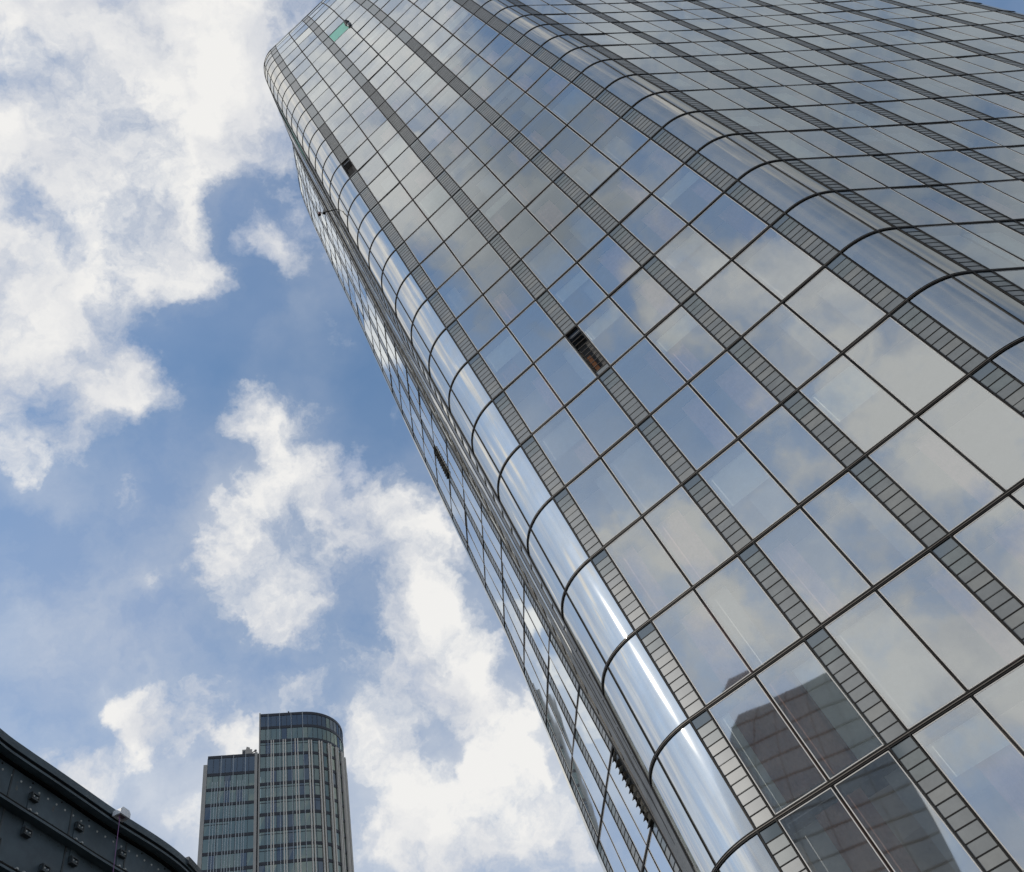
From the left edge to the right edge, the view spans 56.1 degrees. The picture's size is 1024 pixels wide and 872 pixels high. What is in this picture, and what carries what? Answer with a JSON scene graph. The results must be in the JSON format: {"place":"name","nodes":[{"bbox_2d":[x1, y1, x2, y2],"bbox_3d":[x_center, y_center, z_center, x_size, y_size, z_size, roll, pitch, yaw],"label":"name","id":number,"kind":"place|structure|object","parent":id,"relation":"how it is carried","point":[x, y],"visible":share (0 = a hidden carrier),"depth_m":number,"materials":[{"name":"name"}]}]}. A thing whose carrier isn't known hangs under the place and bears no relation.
{"place":"outdoors","nodes":[
{"label":"outdoors","id":0,"kind":"place"},
{"bbox_2d":[0,0,1023,871],"label":"sky","id":1,"kind":"structure","parent":0,"point":[220,509],"materials":[{"name":"blue"}]},
{"label":"ground","id":2,"kind":"structure","parent":0,"visible":0},
{"bbox_2d":[0,728,201,871],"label":"railway viaduct","id":3,"kind":"object","parent":2,"relation":"on","point":[53,819],"visible":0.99,"depth_m":11.80,"materials":[{"name":"black metal"}]},
{"bbox_2d":[197,711,353,871],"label":"office tower","id":4,"kind":"structure","parent":2,"relation":"on","point":[279,802],"depth_m":320.62,"materials":[{"name":"blue glass"}]},
{"bbox_2d":[264,0,1023,871],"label":"glass tower","id":5,"kind":"structure","parent":2,"relation":"on","point":[692,330],"depth_m":31.00,"materials":[{"name":"grey"}]},
{"bbox_2d":[359,212,380,248],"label":"curved window","id":6,"kind":"structure","parent":5,"relation":"in","point":[369,227],"depth_m":54.65,"materials":[{"name":"blue glass"}]},
{"bbox_2d":[370,231,394,268],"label":"curved window","id":7,"kind":"structure","parent":5,"relation":"in","point":[381,248],"depth_m":51.94,"materials":[{"name":"blue glass"}]},
{"bbox_2d":[383,251,409,293],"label":"curved window","id":8,"kind":"structure","parent":5,"relation":"in","point":[395,270],"depth_m":49.26,"materials":[{"name":"blue glass"}]},
{"bbox_2d":[397,274,425,320],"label":"curved window","id":9,"kind":"structure","parent":5,"relation":"in","point":[410,295],"depth_m":46.57,"materials":[{"name":"blue glass"}]},
{"bbox_2d":[405,221,442,262],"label":"window","id":10,"kind":"structure","parent":5,"relation":"in","point":[422,242],"depth_m":48.57,"materials":[{"name":"grey glass"}]},
{"bbox_2d":[413,301,444,350],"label":"curved window","id":11,"kind":"structure","parent":5,"relation":"in","point":[426,321],"depth_m":43.88,"materials":[{"name":"blue glass"}]},
{"bbox_2d":[429,356,449,407],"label":"curved window","id":12,"kind":"structure","parent":5,"relation":"in","point":[442,386],"depth_m":41.87,"materials":[{"name":"blue glass"}]},
{"bbox_2d":[420,243,460,288],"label":"window","id":13,"kind":"structure","parent":5,"relation":"in","point":[441,264],"depth_m":45.87,"materials":[{"name":"blue glass"}]},
{"bbox_2d":[429,198,466,239],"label":"window","id":14,"kind":"structure","parent":5,"relation":"in","point":[449,217],"depth_m":48.10,"materials":[{"name":"grey glass"}]},
{"bbox_2d":[431,330,465,385],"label":"curved window","id":15,"kind":"structure","parent":5,"relation":"in","point":[445,352],"depth_m":41.20,"materials":[{"name":"blue glass"}]},
{"bbox_2d":[437,268,480,316],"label":"window","id":16,"kind":"structure","parent":5,"relation":"in","point":[459,291],"depth_m":43.20,"materials":[{"name":"blue glass"}]},
{"bbox_2d":[449,391,472,448],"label":"curved window","id":17,"kind":"structure","parent":5,"relation":"in","point":[457,412],"depth_m":39.20,"materials":[{"name":"blue glass"}]},
{"bbox_2d":[445,219,486,264],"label":"window","id":18,"kind":"structure","parent":5,"relation":"in","point":[467,240],"depth_m":45.41,"materials":[{"name":"grey glass"}]},
{"bbox_2d":[451,363,490,425],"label":"curved window","id":19,"kind":"structure","parent":5,"relation":"in","point":[466,387],"depth_m":38.52,"materials":[{"name":"blue glass"}]},
{"bbox_2d":[457,296,504,349],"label":"window","id":20,"kind":"structure","parent":5,"relation":"in","point":[480,322],"depth_m":40.51,"materials":[{"name":"blue glass"}]},
{"bbox_2d":[461,166,501,207],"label":"window","id":21,"kind":"structure","parent":5,"relation":"in","point":[484,184],"depth_m":47.45,"materials":[{"name":"grey glass"}]},
{"bbox_2d":[472,431,498,495],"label":"curved window","id":22,"kind":"structure","parent":5,"relation":"in","point":[483,458],"depth_m":36.52,"materials":[{"name":"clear glass"}]},
{"bbox_2d":[463,243,508,292],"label":"window","id":23,"kind":"structure","parent":5,"relation":"in","point":[486,267],"depth_m":42.72,"materials":[{"name":"grey glass"}]},
{"bbox_2d":[475,402,518,471],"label":"curved window","id":24,"kind":"structure","parent":5,"relation":"in","point":[491,428],"depth_m":35.83,"materials":[{"name":"blue glass"}]},
{"bbox_2d":[479,186,523,231],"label":"window","id":25,"kind":"structure","parent":5,"relation":"in","point":[502,207],"depth_m":44.75,"materials":[{"name":"grey glass"}]},
{"bbox_2d":[479,328,531,388],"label":"window","id":26,"kind":"structure","parent":5,"relation":"in","point":[503,355],"depth_m":37.83,"materials":[{"name":"blue glass"}]},
{"bbox_2d":[486,142,528,183],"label":"window","id":27,"kind":"structure","parent":5,"relation":"in","point":[509,160],"depth_m":46.95,"materials":[{"name":"blue glass"}]},
{"bbox_2d":[484,270,533,324],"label":"window","id":28,"kind":"structure","parent":5,"relation":"in","point":[508,296],"depth_m":40.03,"materials":[{"name":"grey glass"}]},
{"bbox_2d":[499,477,528,549],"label":"curved window","id":29,"kind":"structure","parent":5,"relation":"in","point":[506,499],"depth_m":33.86,"materials":[{"name":"blue glass"}]},
{"bbox_2d":[502,93,543,130],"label":"window","id":30,"kind":"structure","parent":5,"relation":"in","point":[525,108],"depth_m":48.96,"materials":[{"name":"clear glass"}]},
{"bbox_2d":[500,209,547,257],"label":"window","id":31,"kind":"structure","parent":5,"relation":"in","point":[524,232],"depth_m":42.06,"materials":[{"name":"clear glass"}]},
{"bbox_2d":[501,447,550,525],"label":"curved window","id":32,"kind":"structure","parent":5,"relation":"in","point":[527,489],"depth_m":33.16,"materials":[{"name":"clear glass"}]},
{"bbox_2d":[505,162,551,205],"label":"window","id":33,"kind":"structure","parent":5,"relation":"in","point":[529,181],"depth_m":44.26,"materials":[{"name":"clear glass"}]},
{"bbox_2d":[505,365,562,432],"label":"window","id":34,"kind":"structure","parent":5,"relation":"in","point":[533,399],"depth_m":35.16,"materials":[{"name":"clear glass"}]},
{"bbox_2d":[507,301,562,361],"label":"window","id":35,"kind":"structure","parent":5,"relation":"in","point":[533,329],"depth_m":37.36,"materials":[{"name":"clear glass"}]},
{"bbox_2d":[521,109,564,149],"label":"window","id":36,"kind":"structure","parent":5,"relation":"in","point":[545,125],"depth_m":46.28,"materials":[{"name":"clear glass"}]},
{"bbox_2d":[528,531,563,612],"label":"curved window","id":37,"kind":"structure","parent":5,"relation":"in","point":[536,554],"depth_m":31.15,"materials":[{"name":"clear glass"}]},
{"bbox_2d":[522,234,574,288],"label":"window","id":38,"kind":"structure","parent":5,"relation":"in","point":[548,260],"depth_m":39.38,"materials":[{"name":"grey glass"}]},
{"bbox_2d":[527,69,569,105],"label":"window","id":39,"kind":"structure","parent":5,"relation":"in","point":[551,83],"depth_m":48.46,"materials":[{"name":"blue glass"}]},
{"bbox_2d":[527,183,576,231],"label":"window","id":40,"kind":"structure","parent":5,"relation":"in","point":[552,206],"depth_m":41.57,"materials":[{"name":"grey glass"}]},
{"bbox_2d":[531,500,587,588],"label":"curved window","id":41,"kind":"structure","parent":5,"relation":"in","point":[558,542],"depth_m":30.46,"materials":[{"name":"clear glass"}]},
{"bbox_2d":[535,337,595,404],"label":"window","id":42,"kind":"structure","parent":5,"relation":"in","point":[563,368],"depth_m":34.68,"materials":[{"name":"blue glass"}]},
{"bbox_2d":[533,408,598,483],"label":"window","id":43,"kind":"structure","parent":5,"relation":"in","point":[549,437],"depth_m":33.24,"materials":[{"name":"blue glass"}]},
{"bbox_2d":[542,127,589,169],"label":"window","id":44,"kind":"structure","parent":5,"relation":"in","point":[567,145],"depth_m":43.59,"materials":[{"name":"blue glass"}]},
{"bbox_2d":[546,83,592,123],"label":"window","id":45,"kind":"structure","parent":5,"relation":"in","point":[571,100],"depth_m":45.79,"materials":[{"name":"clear glass"}]},
{"bbox_2d":[548,264,606,322],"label":"window","id":46,"kind":"structure","parent":5,"relation":"in","point":[576,292],"depth_m":36.70,"materials":[{"name":"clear glass"}]},
{"bbox_2d":[551,207,605,260],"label":"window","id":47,"kind":"structure","parent":5,"relation":"in","point":[578,232],"depth_m":38.88,"materials":[{"name":"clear glass"}]},
{"bbox_2d":[561,48,599,71],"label":"curved window","id":48,"kind":"structure","parent":5,"relation":"in","point":[578,58],"depth_m":47.95,"materials":[{"name":"blue glass"}]},
{"bbox_2d":[563,595,604,688],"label":"curved window","id":49,"kind":"structure","parent":5,"relation":"in","point":[583,640],"depth_m":28.43,"materials":[{"name":"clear glass"}]},
{"bbox_2d":[564,146,617,193],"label":"window","id":50,"kind":"structure","parent":5,"relation":"in","point":[591,168],"depth_m":40.93,"materials":[{"name":"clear glass"}]},
{"bbox_2d":[568,100,618,143],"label":"window","id":51,"kind":"structure","parent":5,"relation":"in","point":[595,119],"depth_m":43.10,"materials":[{"name":"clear glass"}]},
{"bbox_2d":[567,561,632,661],"bbox_3d":[2.460,5.054,27.859,0.237,3.154,1.842,19,-60,-26],"label":"curved window","id":52,"kind":"structure","parent":5,"relation":"in","point":[605,622],"depth_m":27.74,"materials":[{"name":"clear glass"}]},
{"bbox_2d":[566,380,634,454],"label":"window","id":53,"kind":"structure","parent":5,"relation":"in","point":[588,406],"depth_m":32.64,"materials":[{"name":"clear glass"}]},
{"bbox_2d":[583,62,623,87],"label":"curved window","id":54,"kind":"structure","parent":5,"relation":"in","point":[601,73],"depth_m":45.26,"materials":[{"name":"blue glass"}]},
{"bbox_2d":[578,236,639,294],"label":"window","id":55,"kind":"structure","parent":5,"relation":"in","point":[608,264],"depth_m":36.22,"materials":[{"name":"blue glass"}]},
{"bbox_2d":[578,298,642,364],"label":"window","id":56,"kind":"structure","parent":5,"relation":"in","point":[609,330],"depth_m":34.03,"materials":[{"name":"blue glass"}]},
{"bbox_2d":[599,822,624,871],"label":"window","id":57,"kind":"structure","parent":5,"relation":"in","point":[616,865],"depth_m":30.92,"materials":[{"name":"blue glass"}]},
{"bbox_2d":[591,169,649,220],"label":"window","id":58,"kind":"structure","parent":5,"relation":"in","point":[620,194],"depth_m":38.23,"materials":[{"name":"grey glass"}]},
{"bbox_2d":[602,802,638,871],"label":"window","id":59,"kind":"structure","parent":5,"relation":"in","point":[616,837],"depth_m":29.73,"materials":[{"name":"blue glass"}]},
{"bbox_2d":[593,119,648,165],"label":"window","id":60,"kind":"structure","parent":5,"relation":"in","point":[621,140],"depth_m":40.42,"materials":[{"name":"blue glass"}]},
{"bbox_2d":[607,775,645,860],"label":"window","id":61,"kind":"structure","parent":5,"relation":"in","point":[637,839],"depth_m":28.53,"materials":[{"name":"blue glass"}]},
{"bbox_2d":[604,669,653,778],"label":"curved window","id":62,"kind":"structure","parent":5,"relation":"in","point":[622,712],"depth_m":25.65,"materials":[{"name":"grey glass"}]},
{"bbox_2d":[609,757,649,843],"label":"window","id":63,"kind":"structure","parent":5,"relation":"in","point":[634,811],"depth_m":27.98,"materials":[{"name":"blue glass"}]},
{"bbox_2d":[607,77,651,105],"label":"curved window","id":64,"kind":"structure","parent":5,"relation":"in","point":[626,89],"depth_m":42.57,"materials":[{"name":"blue glass"}]},
{"bbox_2d":[611,268,678,333],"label":"window","id":65,"kind":"structure","parent":5,"relation":"in","point":[646,303],"depth_m":33.55,"materials":[{"name":"grey glass"}]},
{"bbox_2d":[609,635,686,751],"bbox_3d":[3.444,6.667,25.104,0.144,3.154,1.888,20,-60,-26],"label":"curved window","id":66,"kind":"structure","parent":5,"relation":"in","point":[656,710],"depth_m":24.97,"materials":[{"name":"blue glass"}]},
{"bbox_2d":[612,338,685,412],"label":"window","id":67,"kind":"structure","parent":5,"relation":"in","point":[622,367],"depth_m":32.36,"materials":[{"name":"blue glass"}]},
{"bbox_2d":[276,0,1023,835],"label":"window","id":68,"kind":"structure","parent":5,"relation":"in","point":[491,141],"depth_m":52.48,"materials":[{"name":"grey glass"}]},
{"bbox_2d":[621,140,682,191],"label":"window","id":69,"kind":"structure","parent":5,"relation":"in","point":[651,165],"depth_m":37.75,"materials":[{"name":"blue glass"}]},
{"bbox_2d":[621,195,685,252],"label":"window","id":70,"kind":"structure","parent":5,"relation":"in","point":[652,223],"depth_m":35.56,"materials":[{"name":"blue glass"}]},
{"bbox_2d":[633,94,684,125],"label":"curved window","id":71,"kind":"structure","parent":5,"relation":"in","point":[654,107],"depth_m":39.91,"materials":[{"name":"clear glass"}]},
{"bbox_2d":[648,832,672,871],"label":"window","id":72,"kind":"structure","parent":5,"relation":"in","point":[657,853],"depth_m":25.73,"materials":[{"name":"blue glass"}]},
{"bbox_2d":[651,759,713,871],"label":"curved window","id":73,"kind":"structure","parent":5,"relation":"in","point":[693,846],"depth_m":22.91,"materials":[{"name":"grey glass"}]},
{"bbox_2d":[647,306,724,380],"bbox_3d":[5.547,-3.013,30.947,1.869,3.159,0.030,-41,-55,18],"label":"window","id":74,"kind":"structure","parent":5,"relation":"in","point":[673,326],"depth_m":31.72,"materials":[{"name":"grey glass"}]},
{"bbox_2d":[653,164,721,222],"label":"window","id":75,"kind":"structure","parent":5,"relation":"in","point":[685,192],"depth_m":35.08,"materials":[{"name":"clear glass"}]},
{"bbox_2d":[656,226,728,290],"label":"window","id":76,"kind":"structure","parent":5,"relation":"in","point":[691,257],"depth_m":32.90,"materials":[{"name":"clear glass"}]},
{"bbox_2d":[664,114,722,150],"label":"curved window","id":77,"kind":"structure","parent":5,"relation":"in","point":[688,129],"depth_m":37.20,"materials":[{"name":"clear glass"}]},
{"bbox_2d":[658,723,752,863],"bbox_3d":[4.380,8.228,22.298,0.094,3.154,1.916,20,-60,-26],"label":"curved window","id":78,"kind":"structure","parent":5,"relation":"in","point":[714,811],"depth_m":22.15,"materials":[{"name":"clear glass"}]},
{"bbox_2d":[691,194,767,257],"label":"window","id":79,"kind":"structure","parent":5,"relation":"in","point":[727,224],"depth_m":32.40,"materials":[{"name":"blue glass"}]},
{"bbox_2d":[699,137,763,177],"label":"curved window","id":80,"kind":"structure","parent":5,"relation":"in","point":[731,157],"depth_m":34.55,"materials":[{"name":"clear glass"}]},
{"bbox_2d":[697,262,779,334],"bbox_3d":[7.072,-4.374,30.292,1.842,3.159,0.032,-42,-55,18],"label":"window","id":81,"kind":"structure","parent":5,"relation":"in","point":[724,279],"depth_m":31.14,"materials":[{"name":"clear glass"}]},
{"bbox_2d":[719,835,778,871],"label":"curved window","id":82,"kind":"structure","parent":5,"relation":"in","point":[752,856],"depth_m":20.44,"materials":[{"name":"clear glass"}]},
{"bbox_2d":[740,164,814,211],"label":"curved window","id":83,"kind":"structure","parent":5,"relation":"in","point":[781,190],"depth_m":31.87,"materials":[{"name":"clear glass"}]},
{"bbox_2d":[734,228,821,299],"bbox_3d":[8.192,-5.377,29.808,1.822,3.159,0.006,-42,-55,18],"label":"window","id":84,"kind":"structure","parent":5,"relation":"in","point":[771,243],"depth_m":30.49,"materials":[{"name":"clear glass"}]},
{"bbox_2d":[756,132,829,157],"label":"window","id":85,"kind":"structure","parent":5,"relation":"in","point":[790,143],"depth_m":34.75,"materials":[{"name":"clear glass"}]},
{"bbox_2d":[770,161,829,192],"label":"curved window","id":86,"kind":"structure","parent":5,"relation":"in","point":[799,176],"depth_m":31.85,"materials":[{"name":"grey glass"}]},
{"bbox_2d":[791,130,866,155],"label":"window","id":87,"kind":"structure","parent":5,"relation":"in","point":[828,143],"depth_m":34.98,"materials":[{"name":"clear glass"}]},
{"bbox_2d":[787,195,874,249],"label":"curved window","id":88,"kind":"structure","parent":5,"relation":"in","point":[837,227],"depth_m":29.19,"materials":[{"name":"blue glass"}]},
{"bbox_2d":[801,158,885,188],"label":"window","id":89,"kind":"structure","parent":5,"relation":"in","point":[842,173],"depth_m":32.10,"materials":[{"name":"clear glass"}]},
{"bbox_2d":[821,192,891,229],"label":"curved window","id":90,"kind":"structure","parent":5,"relation":"in","point":[855,210],"depth_m":29.16,"materials":[{"name":"grey glass"}]},
{"bbox_2d":[839,127,915,152],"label":"window","id":91,"kind":"structure","parent":5,"relation":"in","point":[870,136],"depth_m":35.34,"materials":[{"name":"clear glass"}]},
{"bbox_2d":[837,156,924,186],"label":"window","id":92,"kind":"structure","parent":5,"relation":"in","point":[870,166],"depth_m":32.33,"materials":[{"name":"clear glass"}]},
{"bbox_2d":[843,233,946,297],"bbox_3d":[10.546,-4.811,26.599,1.462,3.154,0.159,-30,-52,9],"label":"curved window","id":93,"kind":"structure","parent":5,"relation":"in","point":[896,266],"depth_m":26.50,"materials":[{"name":"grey glass"}]},
{"bbox_2d":[825,592,965,728],"bbox_3d":[8.101,4.741,20.574,1.786,3.160,0.127,-42,-55,18],"label":"window","id":94,"kind":"structure","parent":5,"relation":"in","point":[873,592],"depth_m":20.36,"materials":[{"name":"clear glass"}]},
{"bbox_2d":[854,188,951,224],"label":"window","id":95,"kind":"structure","parent":5,"relation":"in","point":[899,205],"depth_m":29.41,"materials":[{"name":"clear glass"}]},
{"bbox_2d":[872,125,951,150],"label":"window","id":96,"kind":"structure","parent":5,"relation":"in","point":[920,142],"depth_m":35.54,"materials":[{"name":"grey glass"}]},
{"bbox_2d":[882,229,967,273],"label":"curved window","id":97,"kind":"structure","parent":5,"relation":"in","point":[940,261],"depth_m":26.46,"materials":[{"name":"grey glass"}]},
{"bbox_2d":[888,153,976,182],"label":"window","id":98,"kind":"structure","parent":5,"relation":"in","point":[923,163],"depth_m":32.64,"materials":[{"name":"blue glass"}]},
{"bbox_2d":[893,187,992,222],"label":"window","id":99,"kind":"structure","parent":5,"relation":"in","point":[928,197],"depth_m":29.63,"materials":[{"name":"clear glass"}]},
{"bbox_2d":[920,123,1001,147],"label":"window","id":100,"kind":"structure","parent":5,"relation":"in","point":[962,136],"depth_m":35.86,"materials":[{"name":"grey glass"}]},
{"bbox_2d":[910,278,1023,356],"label":"curved window","id":101,"kind":"structure","parent":5,"relation":"in","point":[970,316],"depth_m":23.85,"materials":[{"name":"blue glass"}]},
{"bbox_2d":[924,151,1014,180],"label":"window","id":102,"kind":"structure","parent":5,"relation":"in","point":[980,171],"depth_m":32.92,"materials":[{"name":"grey glass"}]},
{"bbox_2d":[917,225,1023,268],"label":"window","id":103,"kind":"structure","parent":5,"relation":"in","point":[987,254],"depth_m":26.76,"materials":[{"name":"grey glass"}]},
{"bbox_2d":[947,183,1023,218],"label":"window","id":104,"kind":"structure","parent":5,"relation":"in","point":[1013,208],"depth_m":30.17,"materials":[{"name":"grey glass"}]},
{"bbox_2d":[952,120,1023,145],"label":"window","id":105,"kind":"structure","parent":5,"relation":"in","point":[992,132],"depth_m":36.17,"materials":[{"name":"blue glass"}]},
{"bbox_2d":[955,273,1023,321],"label":"curved window","id":106,"kind":"structure","parent":5,"relation":"in","point":[976,283],"depth_m":24.16,"materials":[{"name":"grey glass"}]},
{"bbox_2d":[959,222,1023,259],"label":"window","id":107,"kind":"structure","parent":5,"relation":"in","point":[998,234],"depth_m":27.51,"materials":[{"name":"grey glass"}]},
{"bbox_2d":[972,147,1023,172],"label":"window","id":108,"kind":"structure","parent":5,"relation":"in","point":[1013,159],"depth_m":33.76,"materials":[{"name":"grey glass"}]},
{"bbox_2d":[985,180,1023,201],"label":"window","id":109,"kind":"structure","parent":5,"relation":"in","point":[1015,189],"depth_m":31.06,"materials":[{"name":"grey glass"}]},
{"bbox_2d":[993,341,1023,382],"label":"curved window","id":110,"kind":"structure","parent":5,"relation":"in","point":[1012,360],"depth_m":22.31,"materials":[{"name":"blue glass"}]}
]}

